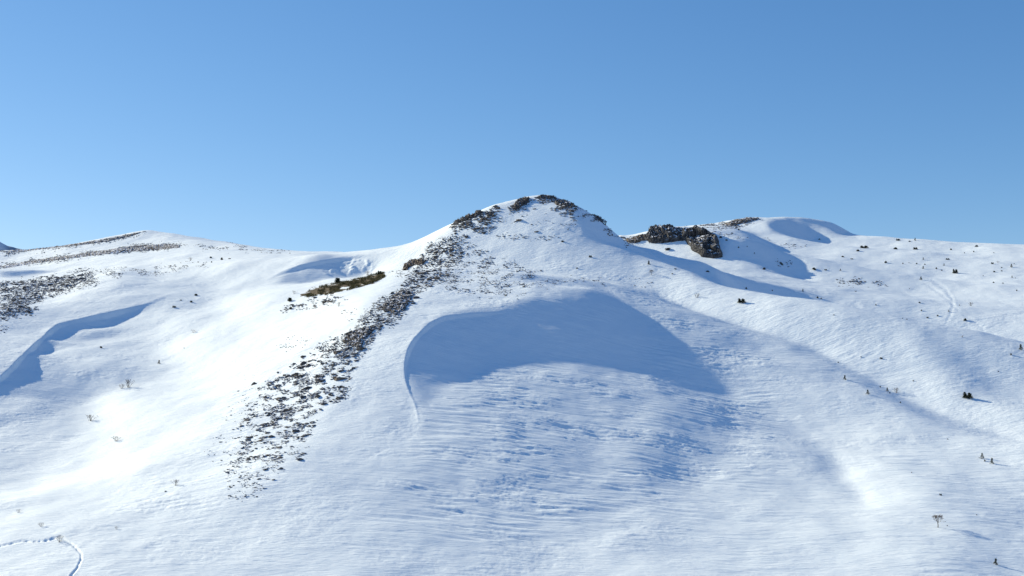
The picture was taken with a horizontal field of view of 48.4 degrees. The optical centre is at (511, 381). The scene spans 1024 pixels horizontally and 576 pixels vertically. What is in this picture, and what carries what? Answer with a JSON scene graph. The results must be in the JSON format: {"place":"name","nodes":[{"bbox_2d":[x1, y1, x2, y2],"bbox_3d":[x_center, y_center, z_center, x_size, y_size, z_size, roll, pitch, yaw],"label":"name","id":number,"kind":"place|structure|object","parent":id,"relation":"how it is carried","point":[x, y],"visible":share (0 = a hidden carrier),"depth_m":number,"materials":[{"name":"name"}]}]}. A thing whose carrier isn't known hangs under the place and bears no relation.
{"place":"outdoors","nodes":[
{"label":"outdoors","id":0,"kind":"place"},
{"bbox_2d":[0,242,22,249],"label":"mountain","id":1,"kind":"structure","parent":0,"point":[3,246],"depth_m":2512.84,"materials":[{"name":"white snow"}]},
{"bbox_2d":[0,195,1023,575],"bbox_3d":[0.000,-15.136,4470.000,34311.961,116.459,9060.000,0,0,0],"label":"ground","id":2,"kind":"structure","parent":0,"point":[664,423],"depth_m":220.78,"materials":[{"name":"white snow"}]},
{"bbox_2d":[5,232,139,251],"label":"rock outcrop","id":3,"kind":"object","parent":2,"relation":"on","point":[101,240],"visible":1,"depth_m":512.20,"materials":[{"name":"grey stone"}]},
{"bbox_2d":[0,244,179,267],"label":"rock outcrop","id":4,"kind":"object","parent":2,"relation":"on","point":[136,248],"visible":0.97,"depth_m":479.15,"materials":[{"name":"grey stone"}]},
{"bbox_2d":[334,377,344,380],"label":"rock","id":5,"kind":"object","parent":2,"relation":"on","point":[338,378],"visible":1,"depth_m":219.90,"materials":[{"name":"stone"}]},
{"bbox_2d":[300,271,384,297],"bbox_3d":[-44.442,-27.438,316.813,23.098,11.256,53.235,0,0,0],"label":"grass","id":6,"kind":"structure","parent":2,"relation":"on","point":[354,283],"depth_m":300.50,"materials":[{"name":"brown plant"}]},
{"bbox_2d":[343,326,373,347],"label":"rock outcrop","id":7,"kind":"object","parent":2,"relation":"on","point":[357,336],"visible":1,"depth_m":238.99,"materials":[{"name":"grey stone"}]},
{"bbox_2d":[376,289,412,312],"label":"rock outcrop","id":8,"kind":"object","parent":2,"relation":"on","point":[401,298],"visible":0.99,"depth_m":259.34,"materials":[{"name":"grey stone"}]},
{"bbox_2d":[403,259,425,269],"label":"rock outcrop","id":9,"kind":"object","parent":2,"relation":"on","point":[409,263],"visible":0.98,"depth_m":335.19,"materials":[{"name":"stone"}]},
{"bbox_2d":[0,197,887,498],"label":"scree","id":10,"kind":"structure","parent":2,"relation":"on","point":[92,281],"depth_m":289.38,"materials":[{"name":"grey stone"}]},
{"bbox_2d":[454,210,482,222],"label":"rock outcrop","id":11,"kind":"object","parent":2,"relation":"on","point":[469,216],"visible":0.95,"depth_m":346.68,"materials":[{"name":"grey stone"}]},
{"bbox_2d":[512,196,529,208],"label":"rock outcrop","id":12,"kind":"object","parent":2,"relation":"on","point":[520,202],"visible":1,"depth_m":346.78,"materials":[{"name":"grey stone"}]},
{"bbox_2d":[536,194,559,199],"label":"rock outcrop","id":13,"kind":"object","parent":2,"relation":"on","point":[541,196],"visible":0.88,"depth_m":350.33,"materials":[{"name":"grey stone"}]},
{"bbox_2d":[554,199,574,206],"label":"rock outcrop","id":14,"kind":"object","parent":2,"relation":"on","point":[566,203],"visible":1,"depth_m":343.02,"materials":[{"name":"grey stone"}]},
{"bbox_2d":[593,214,606,224],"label":"rock outcrop","id":15,"kind":"object","parent":2,"relation":"on","point":[600,218],"visible":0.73,"depth_m":350.40,"materials":[{"name":"grey stone"}]},
{"bbox_2d":[626,234,646,242],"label":"rock outcrop","id":16,"kind":"object","parent":2,"relation":"on","point":[637,239],"visible":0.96,"depth_m":411.12,"materials":[{"name":"stone"}]},
{"bbox_2d":[644,224,685,243],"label":"rock outcrop","id":17,"kind":"object","parent":2,"relation":"on","point":[664,233],"visible":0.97,"depth_m":407.18,"materials":[{"name":"grey stone"}]},
{"bbox_2d":[682,225,722,257],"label":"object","id":18,"kind":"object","parent":2,"relation":"on","point":[702,242],"depth_m":394.53,"materials":[{"name":"grey stone"}]},
{"bbox_2d":[726,217,758,225],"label":"rock outcrop","id":19,"kind":"object","parent":2,"relation":"on","point":[739,221],"visible":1,"depth_m":487.58,"materials":[{"name":"stone"}]},
{"bbox_2d":[931,514,942,523],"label":"bare tree","id":20,"kind":"object","parent":2,"relation":"on","point":[936,516],"visible":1,"depth_m":162.96,"materials":[{"name":"grey plant"}]},
{"bbox_2d":[963,392,972,398],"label":"evergreen shrub","id":21,"kind":"object","parent":2,"relation":"on","point":[968,396],"visible":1,"depth_m":230.52,"materials":[{"name":"green plant"}]},
{"bbox_2d":[0,0,1023,251],"label":"sky","id":22,"kind":"structure","parent":0,"point":[295,125],"materials":[{"name":"blue"}]}
]}

